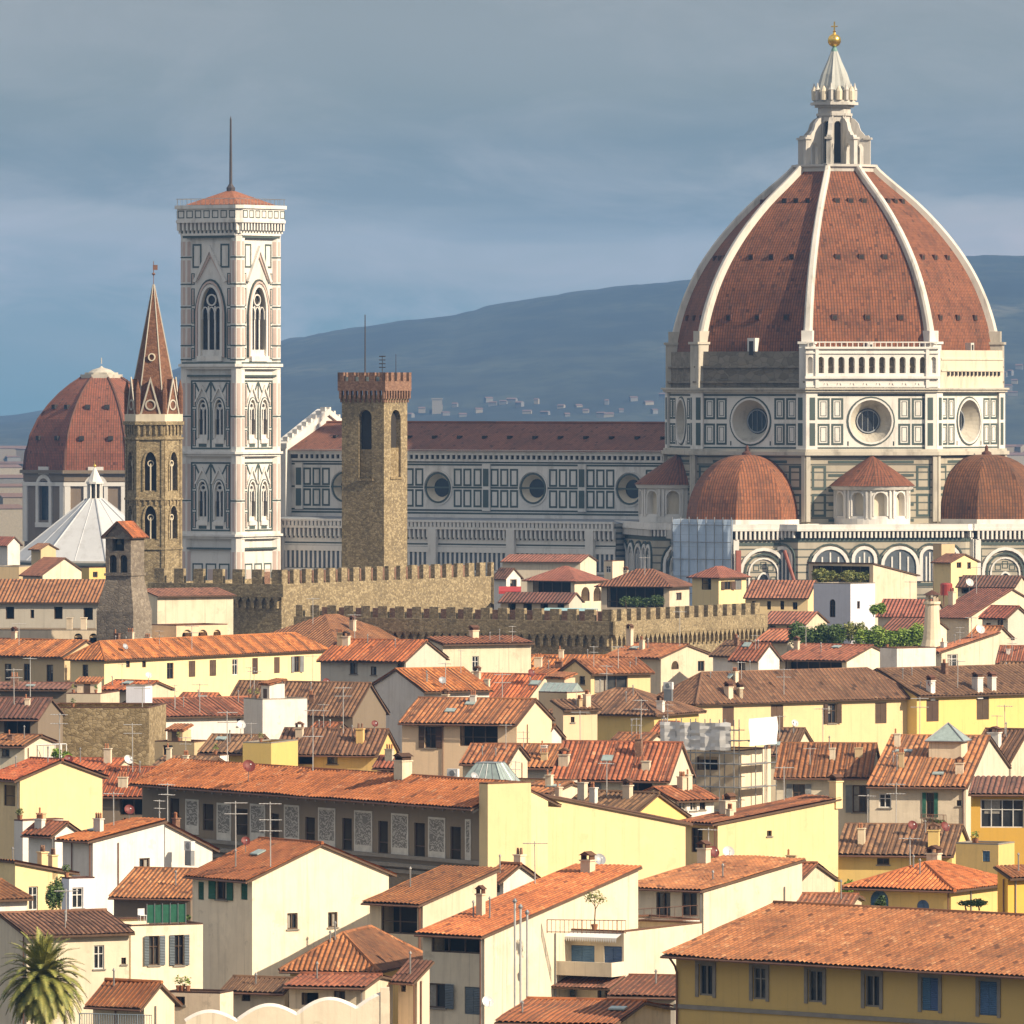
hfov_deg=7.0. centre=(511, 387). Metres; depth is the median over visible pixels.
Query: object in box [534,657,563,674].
house
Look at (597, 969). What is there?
terrace house
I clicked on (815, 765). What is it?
house
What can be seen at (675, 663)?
house
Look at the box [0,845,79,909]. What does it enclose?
house
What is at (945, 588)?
water tank
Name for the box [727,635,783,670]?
house
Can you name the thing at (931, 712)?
window
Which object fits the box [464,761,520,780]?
roof lantern
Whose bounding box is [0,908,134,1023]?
house
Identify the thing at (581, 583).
house
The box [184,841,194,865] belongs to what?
air conditioner
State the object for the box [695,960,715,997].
window
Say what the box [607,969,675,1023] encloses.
house
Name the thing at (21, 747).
house
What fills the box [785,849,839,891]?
house
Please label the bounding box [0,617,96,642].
terrace wall
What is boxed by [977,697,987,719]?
window
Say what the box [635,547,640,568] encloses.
blind window
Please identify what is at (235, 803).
television aerial
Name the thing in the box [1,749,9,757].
window
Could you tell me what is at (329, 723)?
house
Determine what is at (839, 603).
house
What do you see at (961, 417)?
round window
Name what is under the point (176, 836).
house
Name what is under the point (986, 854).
window
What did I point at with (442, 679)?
satellite dish
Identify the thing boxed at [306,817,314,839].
window
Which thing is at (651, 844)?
house
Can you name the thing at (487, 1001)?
satellite dish
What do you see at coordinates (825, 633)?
hedge
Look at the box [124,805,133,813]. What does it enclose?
satellite dish
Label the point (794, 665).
window
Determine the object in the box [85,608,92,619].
window
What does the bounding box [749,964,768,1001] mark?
window
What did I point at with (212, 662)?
window
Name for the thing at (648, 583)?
house
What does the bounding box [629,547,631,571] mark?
blind window
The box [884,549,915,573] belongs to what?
blind window
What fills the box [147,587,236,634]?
house
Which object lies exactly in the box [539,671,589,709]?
house
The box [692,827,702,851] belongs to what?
window
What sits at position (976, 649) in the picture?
house
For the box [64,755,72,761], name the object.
satellite dish
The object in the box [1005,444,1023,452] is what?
house
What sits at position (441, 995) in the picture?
window
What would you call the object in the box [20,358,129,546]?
church dome
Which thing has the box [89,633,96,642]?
window
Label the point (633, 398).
house
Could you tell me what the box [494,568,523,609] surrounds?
house
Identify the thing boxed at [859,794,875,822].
television aerial
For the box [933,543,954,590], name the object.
house
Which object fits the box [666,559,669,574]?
blind window
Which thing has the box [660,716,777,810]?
scaffolding
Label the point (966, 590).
window
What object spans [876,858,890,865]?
window
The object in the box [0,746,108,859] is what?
house
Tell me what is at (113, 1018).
railing
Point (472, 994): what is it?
window
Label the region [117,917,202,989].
terrace house
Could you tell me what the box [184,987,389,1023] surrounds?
garden wall
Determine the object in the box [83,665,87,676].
window
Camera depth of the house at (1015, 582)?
1167.75 m
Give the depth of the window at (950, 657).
1001.38 m
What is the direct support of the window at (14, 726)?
in the house at (31, 714)
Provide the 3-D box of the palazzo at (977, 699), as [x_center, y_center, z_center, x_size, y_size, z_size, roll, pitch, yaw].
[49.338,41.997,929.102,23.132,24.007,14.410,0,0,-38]
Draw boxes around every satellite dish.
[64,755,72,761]
[124,755,131,763]
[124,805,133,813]
[146,672,151,683]
[237,720,245,728]
[241,837,249,851]
[243,760,254,780]
[372,720,377,732]
[439,677,445,682]
[471,772,477,777]
[482,996,493,1006]
[528,669,534,675]
[595,853,605,864]
[710,846,718,856]
[723,846,734,855]
[792,720,798,731]
[908,821,916,828]
[941,822,949,834]
[966,578,973,585]
[976,625,984,636]
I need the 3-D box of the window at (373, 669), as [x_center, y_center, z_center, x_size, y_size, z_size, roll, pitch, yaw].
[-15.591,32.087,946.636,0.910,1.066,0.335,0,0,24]
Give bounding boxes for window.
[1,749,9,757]
[4,721,29,733]
[5,664,10,680]
[5,785,14,805]
[6,607,13,618]
[24,664,29,680]
[28,886,36,909]
[47,665,52,681]
[54,607,62,618]
[72,887,84,908]
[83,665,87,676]
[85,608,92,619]
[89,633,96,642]
[93,945,105,970]
[120,799,141,814]
[120,958,127,965]
[139,858,148,866]
[144,936,164,966]
[162,745,172,756]
[167,663,172,678]
[170,935,188,966]
[171,798,178,823]
[176,996,185,1006]
[189,661,194,676]
[199,882,203,899]
[204,804,212,830]
[208,881,232,901]
[210,660,215,675]
[232,659,236,674]
[236,808,246,835]
[242,884,246,899]
[252,658,256,673]
[272,813,278,836]
[274,657,278,672]
[286,913,299,930]
[292,656,303,672]
[298,757,311,763]
[302,993,318,1004]
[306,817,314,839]
[326,757,338,764]
[327,912,338,928]
[334,991,344,999]
[343,818,351,850]
[349,663,357,674]
[370,667,376,675]
[379,821,387,853]
[382,906,416,934]
[415,823,424,856]
[419,726,441,748]
[430,983,453,1009]
[432,938,479,953]
[451,826,460,858]
[460,726,497,745]
[465,987,479,1013]
[471,656,477,671]
[510,579,515,585]
[524,604,531,609]
[528,680,541,685]
[533,582,570,591]
[570,989,574,996]
[571,945,593,961]
[579,676,585,685]
[588,783,600,788]
[594,676,626,692]
[598,990,609,997]
[605,946,621,962]
[606,566,610,572]
[607,587,663,607]
[627,783,651,790]
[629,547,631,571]
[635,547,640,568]
[643,550,644,568]
[647,549,648,568]
[657,892,669,915]
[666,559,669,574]
[676,592,680,599]
[679,803,687,811]
[682,892,696,915]
[689,803,698,811]
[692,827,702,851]
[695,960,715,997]
[697,756,717,769]
[698,661,703,670]
[699,802,706,810]
[702,579,710,589]
[721,581,735,589]
[722,706,732,725]
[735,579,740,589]
[739,663,744,669]
[747,408,767,433]
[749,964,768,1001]
[766,831,772,837]
[767,601,770,609]
[771,705,782,726]
[778,550,788,579]
[780,601,783,609]
[785,661,841,668]
[786,784,810,797]
[793,602,796,609]
[804,967,825,1004]
[813,566,868,581]
[815,550,845,561]
[824,703,841,724]
[830,599,834,616]
[846,785,868,813]
[855,408,879,433]
[855,549,873,562]
[861,970,882,1008]
[871,891,887,905]
[875,703,885,722]
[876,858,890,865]
[878,794,891,808]
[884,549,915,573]
[894,749,912,752]
[917,900,928,907]
[918,973,941,1012]
[922,793,937,818]
[923,549,932,580]
[926,700,937,720]
[947,654,956,665]
[955,800,962,806]
[959,411,964,430]
[964,588,1008,592]
[975,977,1000,1017]
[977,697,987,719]
[980,799,1023,827]
[983,851,989,861]
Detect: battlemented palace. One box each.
[148,562,493,633]
[294,603,767,653]
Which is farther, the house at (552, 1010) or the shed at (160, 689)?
the shed at (160, 689)
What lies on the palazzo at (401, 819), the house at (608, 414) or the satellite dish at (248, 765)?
the satellite dish at (248, 765)
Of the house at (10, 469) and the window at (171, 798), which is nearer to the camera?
the window at (171, 798)
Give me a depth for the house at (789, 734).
811.56 m
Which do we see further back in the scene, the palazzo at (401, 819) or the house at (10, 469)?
the house at (10, 469)
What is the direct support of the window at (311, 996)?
in the house at (308, 987)
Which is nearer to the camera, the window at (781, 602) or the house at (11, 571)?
the window at (781, 602)
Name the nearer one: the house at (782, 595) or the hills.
the house at (782, 595)
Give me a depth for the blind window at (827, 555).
1364.73 m
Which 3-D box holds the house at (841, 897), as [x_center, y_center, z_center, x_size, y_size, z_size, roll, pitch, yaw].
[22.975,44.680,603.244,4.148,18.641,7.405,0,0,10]
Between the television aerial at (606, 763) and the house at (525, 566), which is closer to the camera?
the television aerial at (606, 763)
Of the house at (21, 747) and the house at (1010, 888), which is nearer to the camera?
the house at (1010, 888)
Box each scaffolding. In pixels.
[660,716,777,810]
[672,517,732,605]
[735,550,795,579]
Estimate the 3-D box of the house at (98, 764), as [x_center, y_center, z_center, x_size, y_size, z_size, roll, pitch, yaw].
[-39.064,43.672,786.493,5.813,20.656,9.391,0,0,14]
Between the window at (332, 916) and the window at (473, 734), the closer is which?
the window at (332, 916)
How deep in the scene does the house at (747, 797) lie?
791.62 m
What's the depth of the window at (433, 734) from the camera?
824.92 m
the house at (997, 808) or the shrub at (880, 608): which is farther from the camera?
the shrub at (880, 608)
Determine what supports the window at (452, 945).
in the house at (469, 952)
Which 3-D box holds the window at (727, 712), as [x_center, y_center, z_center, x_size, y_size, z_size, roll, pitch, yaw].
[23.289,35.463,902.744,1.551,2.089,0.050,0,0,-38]
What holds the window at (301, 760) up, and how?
in the house at (358, 748)
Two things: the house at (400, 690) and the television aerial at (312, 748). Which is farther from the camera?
the house at (400, 690)
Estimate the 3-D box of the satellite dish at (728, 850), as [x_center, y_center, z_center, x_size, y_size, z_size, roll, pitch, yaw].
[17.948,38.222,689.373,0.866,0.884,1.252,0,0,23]
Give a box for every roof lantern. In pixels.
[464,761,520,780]
[924,722,971,758]
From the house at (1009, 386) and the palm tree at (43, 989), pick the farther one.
the house at (1009, 386)
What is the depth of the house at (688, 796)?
723.93 m
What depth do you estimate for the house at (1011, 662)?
967.35 m
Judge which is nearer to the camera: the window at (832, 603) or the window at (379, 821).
the window at (379, 821)
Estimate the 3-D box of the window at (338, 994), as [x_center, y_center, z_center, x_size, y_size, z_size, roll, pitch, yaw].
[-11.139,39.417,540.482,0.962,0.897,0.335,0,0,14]
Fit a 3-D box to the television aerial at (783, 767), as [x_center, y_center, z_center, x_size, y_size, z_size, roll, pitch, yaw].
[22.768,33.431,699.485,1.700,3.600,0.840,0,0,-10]
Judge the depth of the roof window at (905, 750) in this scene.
763.58 m
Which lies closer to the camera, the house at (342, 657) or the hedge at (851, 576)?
the house at (342, 657)
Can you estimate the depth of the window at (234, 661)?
1023.13 m
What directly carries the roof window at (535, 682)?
on the house at (517, 687)
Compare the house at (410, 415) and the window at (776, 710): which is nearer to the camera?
the window at (776, 710)
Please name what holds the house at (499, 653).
on the ground
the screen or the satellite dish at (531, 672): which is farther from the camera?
the satellite dish at (531, 672)
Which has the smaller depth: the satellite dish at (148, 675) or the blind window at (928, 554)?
the satellite dish at (148, 675)
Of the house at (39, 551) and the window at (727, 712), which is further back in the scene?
the house at (39, 551)
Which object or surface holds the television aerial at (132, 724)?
on the house at (119, 779)
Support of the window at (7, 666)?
in the palazzo at (48, 664)
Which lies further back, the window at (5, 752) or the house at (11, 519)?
the house at (11, 519)
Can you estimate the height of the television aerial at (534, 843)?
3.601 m
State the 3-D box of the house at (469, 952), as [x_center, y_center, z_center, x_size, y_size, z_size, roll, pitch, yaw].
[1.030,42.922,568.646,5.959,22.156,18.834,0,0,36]
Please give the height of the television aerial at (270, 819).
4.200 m
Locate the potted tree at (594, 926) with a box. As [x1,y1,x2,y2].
[584,890,606,929]
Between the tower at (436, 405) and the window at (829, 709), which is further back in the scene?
the tower at (436, 405)
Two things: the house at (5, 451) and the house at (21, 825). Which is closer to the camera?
the house at (21, 825)
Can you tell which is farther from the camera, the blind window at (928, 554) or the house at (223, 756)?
the blind window at (928, 554)
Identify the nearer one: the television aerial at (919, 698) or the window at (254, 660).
the television aerial at (919, 698)
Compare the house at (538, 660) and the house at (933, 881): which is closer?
the house at (933, 881)
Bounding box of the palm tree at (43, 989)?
[0,927,90,1023]
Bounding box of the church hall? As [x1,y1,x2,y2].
[0,579,104,627]
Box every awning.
[544,608,597,610]
[565,931,620,942]
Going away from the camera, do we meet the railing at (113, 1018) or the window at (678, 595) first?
the railing at (113, 1018)
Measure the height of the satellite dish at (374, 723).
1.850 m
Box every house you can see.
[0,446,25,460]
[0,461,22,474]
[0,464,21,474]
[0,475,23,483]
[0,484,22,492]
[0,493,22,505]
[0,504,23,549]
[0,536,22,565]
[0,565,31,578]
[0,694,65,755]
[0,725,58,768]
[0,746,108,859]
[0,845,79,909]
[0,878,33,910]
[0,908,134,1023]
[6,456,20,460]
[14,808,63,861]
[16,447,25,460]
[19,557,81,578]
[20,807,81,867]
[28,543,58,564]
[54,812,167,914]
[57,698,165,765]
[61,864,94,908]
[66,676,118,702]
[72,743,138,772]
[82,567,105,578]
[83,968,182,1023]
[102,761,156,823]
[108,866,195,920]
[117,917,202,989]
[121,800,219,867]
[122,684,247,739]
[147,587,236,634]
[151,737,224,765]
[152,623,227,637]
[155,723,205,761]
[169,975,232,1023]
[179,689,220,696]
[182,836,396,988]
[197,723,268,761]
[205,744,228,760]
[221,972,294,1018]
[230,667,390,727]
[243,732,297,765]
[244,678,306,738]
[270,614,398,652]
[278,921,422,1023]
[279,721,400,770]
[283,962,392,1023]
[310,704,347,727]
[316,628,449,681]
[360,865,500,950]
[371,744,394,771]
[372,650,493,752]
[388,951,434,1023]
[398,688,555,776]
[407,413,414,417]
[414,851,642,1023]
[418,407,425,412]
[426,625,534,673]
[441,411,449,415]
[452,402,458,407]
[458,413,466,416]
[459,725,530,777]
[472,666,546,699]
[475,408,482,412]
[479,781,530,868]
[484,397,492,402]
[484,731,561,777]
[488,401,497,406]
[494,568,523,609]
[494,996,675,1023]
[496,848,540,895]
[498,592,584,609]
[499,400,507,404]
[500,554,598,591]
[504,761,693,879]
[506,398,517,402]
[514,401,524,407]
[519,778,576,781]
[522,410,531,413]
[522,566,607,610]
[531,646,609,670]
[531,769,590,798]
[534,398,538,403]
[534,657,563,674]
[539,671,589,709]
[540,411,549,414]
[548,679,706,739]
[550,689,601,742]
[551,723,566,742]
[551,734,695,790]
[551,919,701,997]
[556,404,565,408]
[558,646,654,694]
[571,777,691,819]
[594,566,691,610]
[596,412,604,417]
[604,412,613,417]
[607,624,712,694]
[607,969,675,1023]
[610,718,659,740]
[629,396,637,401]
[638,840,805,933]
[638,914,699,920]
[642,769,718,816]
[643,401,653,404]
[650,409,657,413]
[650,704,679,731]
[659,393,664,398]
[681,774,843,891]
[686,566,751,612]
[686,746,770,811]
[709,634,752,670]
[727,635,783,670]
[743,580,817,613]
[754,628,800,655]
[764,715,813,801]
[767,611,829,642]
[773,736,879,841]
[779,636,879,669]
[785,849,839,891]
[797,880,865,904]
[807,562,920,625]
[814,582,874,643]
[838,820,969,891]
[842,845,996,911]
[866,728,1011,840]
[875,599,942,627]
[880,618,949,644]
[880,639,935,667]
[930,553,980,607]
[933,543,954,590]
[936,627,1000,665]
[939,588,1023,642]
[955,575,1023,597]
[956,831,1014,873]
[966,625,1014,648]
[968,775,1023,864]
[978,605,1023,644]
[981,722,1023,776]
[993,853,1023,912]
[995,638,1023,663]
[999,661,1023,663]
[1004,384,1012,390]
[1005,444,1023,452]
[1007,391,1017,395]
[1007,453,1023,464]
[1008,370,1013,375]
[1011,379,1017,383]
[1015,364,1022,369]
[1015,445,1023,452]
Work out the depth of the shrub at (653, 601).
1191.71 m
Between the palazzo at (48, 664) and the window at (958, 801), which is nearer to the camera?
the window at (958, 801)
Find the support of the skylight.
attached to the house at (545, 697)
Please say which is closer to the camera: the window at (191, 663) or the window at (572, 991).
the window at (572, 991)
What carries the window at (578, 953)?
in the terrace house at (597, 969)
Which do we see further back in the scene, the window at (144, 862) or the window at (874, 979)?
the window at (144, 862)
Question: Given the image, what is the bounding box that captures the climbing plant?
[45,876,64,909]
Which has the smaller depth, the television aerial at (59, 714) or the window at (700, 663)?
the television aerial at (59, 714)
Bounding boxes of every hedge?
[788,621,846,645]
[811,567,839,582]
[839,570,869,581]
[852,622,923,647]
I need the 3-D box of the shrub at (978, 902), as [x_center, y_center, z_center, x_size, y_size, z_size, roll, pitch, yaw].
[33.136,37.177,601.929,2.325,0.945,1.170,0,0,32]
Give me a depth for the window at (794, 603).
1145.57 m
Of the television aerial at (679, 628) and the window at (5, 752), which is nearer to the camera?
the window at (5, 752)
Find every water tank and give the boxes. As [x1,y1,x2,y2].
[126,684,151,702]
[940,583,951,605]
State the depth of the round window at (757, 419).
1380.14 m
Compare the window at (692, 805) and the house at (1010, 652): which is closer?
the window at (692, 805)
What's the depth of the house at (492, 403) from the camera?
6698.07 m
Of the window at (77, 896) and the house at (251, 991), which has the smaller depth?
the house at (251, 991)
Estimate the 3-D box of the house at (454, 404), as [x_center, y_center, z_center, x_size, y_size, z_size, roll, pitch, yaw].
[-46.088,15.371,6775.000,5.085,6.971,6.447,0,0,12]
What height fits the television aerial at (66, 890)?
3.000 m
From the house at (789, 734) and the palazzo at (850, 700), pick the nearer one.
the house at (789, 734)
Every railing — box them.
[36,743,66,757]
[79,1013,151,1023]
[547,919,625,933]
[641,905,697,919]
[921,814,943,822]
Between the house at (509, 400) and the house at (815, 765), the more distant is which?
the house at (509, 400)
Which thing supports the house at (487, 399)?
on the hills
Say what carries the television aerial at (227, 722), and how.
on the palazzo at (401, 819)
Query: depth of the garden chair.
583.16 m
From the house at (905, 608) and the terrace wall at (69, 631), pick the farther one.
the house at (905, 608)
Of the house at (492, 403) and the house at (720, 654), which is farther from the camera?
the house at (492, 403)
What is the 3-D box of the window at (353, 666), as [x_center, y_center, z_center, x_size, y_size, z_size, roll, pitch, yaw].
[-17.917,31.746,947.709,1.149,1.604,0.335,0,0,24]
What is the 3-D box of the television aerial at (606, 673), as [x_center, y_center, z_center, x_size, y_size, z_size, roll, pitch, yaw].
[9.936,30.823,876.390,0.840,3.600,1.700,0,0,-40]
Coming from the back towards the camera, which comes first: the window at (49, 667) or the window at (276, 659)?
the window at (276, 659)
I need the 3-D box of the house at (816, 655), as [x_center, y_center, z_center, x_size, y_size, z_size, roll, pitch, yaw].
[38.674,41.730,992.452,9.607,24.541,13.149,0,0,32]
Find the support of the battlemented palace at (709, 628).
on the ground
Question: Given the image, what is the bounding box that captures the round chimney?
[921,590,941,646]
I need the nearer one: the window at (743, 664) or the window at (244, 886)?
the window at (244, 886)
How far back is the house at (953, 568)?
1191.34 m
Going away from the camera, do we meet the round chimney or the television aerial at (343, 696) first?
the television aerial at (343, 696)
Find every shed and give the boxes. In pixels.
[0,672,76,702]
[102,664,175,702]
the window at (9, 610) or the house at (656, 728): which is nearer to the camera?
the house at (656, 728)
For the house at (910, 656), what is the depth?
976.57 m
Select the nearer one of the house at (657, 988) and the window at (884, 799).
the house at (657, 988)
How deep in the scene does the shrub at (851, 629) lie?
1043.45 m
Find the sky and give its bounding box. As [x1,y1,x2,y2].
[0,0,1023,415]
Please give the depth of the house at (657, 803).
706.38 m
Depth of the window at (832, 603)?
1126.99 m
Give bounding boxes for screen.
[147,903,185,923]
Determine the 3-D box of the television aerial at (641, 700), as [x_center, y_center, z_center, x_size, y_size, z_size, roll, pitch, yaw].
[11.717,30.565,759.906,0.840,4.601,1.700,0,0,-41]
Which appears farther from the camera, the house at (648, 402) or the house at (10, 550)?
the house at (648, 402)
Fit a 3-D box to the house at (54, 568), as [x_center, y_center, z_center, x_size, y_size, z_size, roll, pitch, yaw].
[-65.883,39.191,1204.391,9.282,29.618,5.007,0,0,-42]
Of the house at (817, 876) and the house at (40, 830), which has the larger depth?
the house at (40, 830)
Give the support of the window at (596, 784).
in the house at (641, 764)
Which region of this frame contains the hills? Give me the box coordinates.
[0,255,1023,445]
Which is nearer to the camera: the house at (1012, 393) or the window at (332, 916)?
the window at (332, 916)
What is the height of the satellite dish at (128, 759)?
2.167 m
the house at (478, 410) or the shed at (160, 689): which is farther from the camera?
the house at (478, 410)
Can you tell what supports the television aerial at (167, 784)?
on the house at (176, 836)
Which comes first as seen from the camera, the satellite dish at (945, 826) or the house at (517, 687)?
the satellite dish at (945, 826)
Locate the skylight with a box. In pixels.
[539,682,583,691]
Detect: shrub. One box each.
[51,748,72,757]
[619,595,665,608]
[842,621,867,642]
[842,879,852,891]
[868,603,886,616]
[874,895,886,905]
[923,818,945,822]
[957,898,987,910]
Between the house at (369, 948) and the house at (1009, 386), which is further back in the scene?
the house at (1009, 386)
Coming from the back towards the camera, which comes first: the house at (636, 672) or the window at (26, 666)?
the window at (26, 666)
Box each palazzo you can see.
[0,626,92,681]
[63,628,327,696]
[128,753,561,888]
[657,660,909,755]
[660,900,1023,1023]
[874,659,1023,734]
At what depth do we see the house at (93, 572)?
1180.85 m
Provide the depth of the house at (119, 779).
766.56 m
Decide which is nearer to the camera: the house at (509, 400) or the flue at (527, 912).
the flue at (527, 912)
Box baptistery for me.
[20,464,124,568]
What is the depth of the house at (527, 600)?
1142.53 m
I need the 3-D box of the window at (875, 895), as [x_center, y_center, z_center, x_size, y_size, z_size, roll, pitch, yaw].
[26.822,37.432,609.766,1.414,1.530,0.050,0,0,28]
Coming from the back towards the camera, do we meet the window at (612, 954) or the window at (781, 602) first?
the window at (781, 602)
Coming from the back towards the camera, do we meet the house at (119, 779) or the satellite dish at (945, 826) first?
the house at (119, 779)
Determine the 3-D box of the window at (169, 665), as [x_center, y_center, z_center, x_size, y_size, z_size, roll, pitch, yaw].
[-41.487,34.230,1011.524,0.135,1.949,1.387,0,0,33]
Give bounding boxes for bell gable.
[97,520,151,640]
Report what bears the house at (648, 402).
on the hills
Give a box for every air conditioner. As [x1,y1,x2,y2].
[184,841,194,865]
[447,769,458,776]
[663,682,673,700]
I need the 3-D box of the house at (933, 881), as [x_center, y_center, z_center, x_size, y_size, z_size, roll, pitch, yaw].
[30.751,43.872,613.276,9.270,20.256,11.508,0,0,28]
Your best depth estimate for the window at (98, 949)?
582.54 m
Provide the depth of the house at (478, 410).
6597.54 m
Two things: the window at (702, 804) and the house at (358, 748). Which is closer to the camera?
the window at (702, 804)
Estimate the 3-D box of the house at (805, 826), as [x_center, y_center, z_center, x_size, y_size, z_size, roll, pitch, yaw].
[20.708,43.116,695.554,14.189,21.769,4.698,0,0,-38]
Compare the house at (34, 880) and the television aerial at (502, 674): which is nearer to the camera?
the house at (34, 880)
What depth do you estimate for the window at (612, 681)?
906.44 m
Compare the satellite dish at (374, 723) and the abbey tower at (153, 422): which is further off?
the abbey tower at (153, 422)
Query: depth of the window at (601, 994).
567.10 m
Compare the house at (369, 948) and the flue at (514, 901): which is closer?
the flue at (514, 901)
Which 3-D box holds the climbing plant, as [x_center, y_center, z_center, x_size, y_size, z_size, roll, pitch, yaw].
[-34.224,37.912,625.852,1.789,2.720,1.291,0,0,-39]
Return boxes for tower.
[123,261,183,587]
[175,117,286,580]
[338,315,410,568]
[431,398,442,413]
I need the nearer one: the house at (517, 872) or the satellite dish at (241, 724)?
the house at (517, 872)
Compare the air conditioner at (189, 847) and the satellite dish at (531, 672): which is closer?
the air conditioner at (189, 847)
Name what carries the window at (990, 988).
in the palazzo at (783, 962)
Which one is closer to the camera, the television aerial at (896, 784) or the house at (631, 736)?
the television aerial at (896, 784)
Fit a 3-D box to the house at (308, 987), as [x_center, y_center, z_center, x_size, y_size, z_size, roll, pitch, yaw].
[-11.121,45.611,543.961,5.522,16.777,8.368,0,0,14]
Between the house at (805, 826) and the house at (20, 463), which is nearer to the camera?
the house at (805, 826)
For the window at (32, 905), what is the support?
in the house at (34, 880)
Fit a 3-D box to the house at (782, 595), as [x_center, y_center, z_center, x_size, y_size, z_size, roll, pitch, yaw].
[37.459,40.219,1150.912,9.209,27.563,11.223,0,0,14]
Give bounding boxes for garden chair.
[138,908,146,921]
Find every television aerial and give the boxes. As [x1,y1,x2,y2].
[11,668,22,683]
[23,657,36,696]
[50,713,67,757]
[54,889,77,920]
[103,792,122,824]
[123,723,141,771]
[134,687,150,706]
[158,783,171,820]
[192,683,207,711]
[217,712,237,760]
[224,801,246,848]
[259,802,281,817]
[259,818,281,866]
[303,736,322,770]
[334,686,351,733]
[494,673,510,696]
[523,841,547,882]
[571,712,589,739]
[598,762,612,795]
[600,665,612,689]
[632,699,647,716]
[679,611,679,646]
[698,828,717,840]
[774,766,793,799]
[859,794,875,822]
[886,783,905,822]
[899,837,920,864]
[911,697,928,733]
[950,661,964,687]
[970,566,982,593]
[1003,705,1012,728]
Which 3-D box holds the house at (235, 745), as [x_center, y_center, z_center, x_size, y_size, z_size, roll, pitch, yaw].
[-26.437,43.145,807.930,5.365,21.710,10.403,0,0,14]
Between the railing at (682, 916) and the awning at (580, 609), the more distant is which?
the awning at (580, 609)
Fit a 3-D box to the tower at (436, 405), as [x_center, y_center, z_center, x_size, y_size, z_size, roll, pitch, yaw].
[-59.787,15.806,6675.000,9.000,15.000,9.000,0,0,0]
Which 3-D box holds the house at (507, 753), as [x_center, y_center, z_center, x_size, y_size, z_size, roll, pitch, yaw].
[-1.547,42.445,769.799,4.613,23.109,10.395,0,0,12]
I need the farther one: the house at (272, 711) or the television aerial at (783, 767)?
the house at (272, 711)
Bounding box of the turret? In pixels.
[604,560,623,581]
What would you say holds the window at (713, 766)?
in the house at (747, 797)
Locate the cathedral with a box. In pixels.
[281,22,1023,598]
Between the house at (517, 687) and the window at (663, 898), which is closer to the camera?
the window at (663, 898)
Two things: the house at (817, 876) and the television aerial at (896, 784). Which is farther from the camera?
the television aerial at (896, 784)
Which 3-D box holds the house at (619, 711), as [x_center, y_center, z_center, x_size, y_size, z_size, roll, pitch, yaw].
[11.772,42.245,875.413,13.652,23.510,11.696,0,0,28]
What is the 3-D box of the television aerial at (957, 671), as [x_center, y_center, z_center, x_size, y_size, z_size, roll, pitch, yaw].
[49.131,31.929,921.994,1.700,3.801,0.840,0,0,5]
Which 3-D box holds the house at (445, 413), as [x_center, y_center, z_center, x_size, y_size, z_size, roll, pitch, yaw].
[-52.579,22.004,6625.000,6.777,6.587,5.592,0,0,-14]
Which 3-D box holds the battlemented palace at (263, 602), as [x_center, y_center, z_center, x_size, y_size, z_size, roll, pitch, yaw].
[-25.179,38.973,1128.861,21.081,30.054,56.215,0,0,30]
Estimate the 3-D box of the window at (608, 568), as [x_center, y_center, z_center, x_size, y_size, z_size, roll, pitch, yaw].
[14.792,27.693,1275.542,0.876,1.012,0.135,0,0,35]
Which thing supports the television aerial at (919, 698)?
on the house at (936, 785)
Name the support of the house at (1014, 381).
on the hills
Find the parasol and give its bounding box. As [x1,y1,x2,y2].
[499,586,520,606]
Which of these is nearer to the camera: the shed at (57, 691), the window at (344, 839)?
the window at (344, 839)
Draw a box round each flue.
[513,898,516,1006]
[518,904,522,1002]
[525,910,529,996]
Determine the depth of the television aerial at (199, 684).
870.75 m
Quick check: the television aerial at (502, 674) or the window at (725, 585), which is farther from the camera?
the window at (725, 585)
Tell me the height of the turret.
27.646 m
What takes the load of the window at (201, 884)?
in the house at (253, 911)
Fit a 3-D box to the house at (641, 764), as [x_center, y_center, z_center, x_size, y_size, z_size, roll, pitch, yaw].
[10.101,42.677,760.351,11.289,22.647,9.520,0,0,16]
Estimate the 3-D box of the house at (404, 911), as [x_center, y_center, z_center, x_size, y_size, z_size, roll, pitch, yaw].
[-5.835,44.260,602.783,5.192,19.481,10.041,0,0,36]
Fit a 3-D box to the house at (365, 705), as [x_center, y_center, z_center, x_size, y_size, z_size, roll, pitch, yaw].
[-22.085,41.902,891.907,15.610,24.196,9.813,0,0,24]
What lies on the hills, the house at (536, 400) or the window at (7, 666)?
the house at (536, 400)
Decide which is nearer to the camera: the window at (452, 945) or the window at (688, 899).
the window at (452, 945)
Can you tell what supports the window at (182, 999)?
in the house at (192, 1001)
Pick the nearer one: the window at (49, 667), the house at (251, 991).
the house at (251, 991)

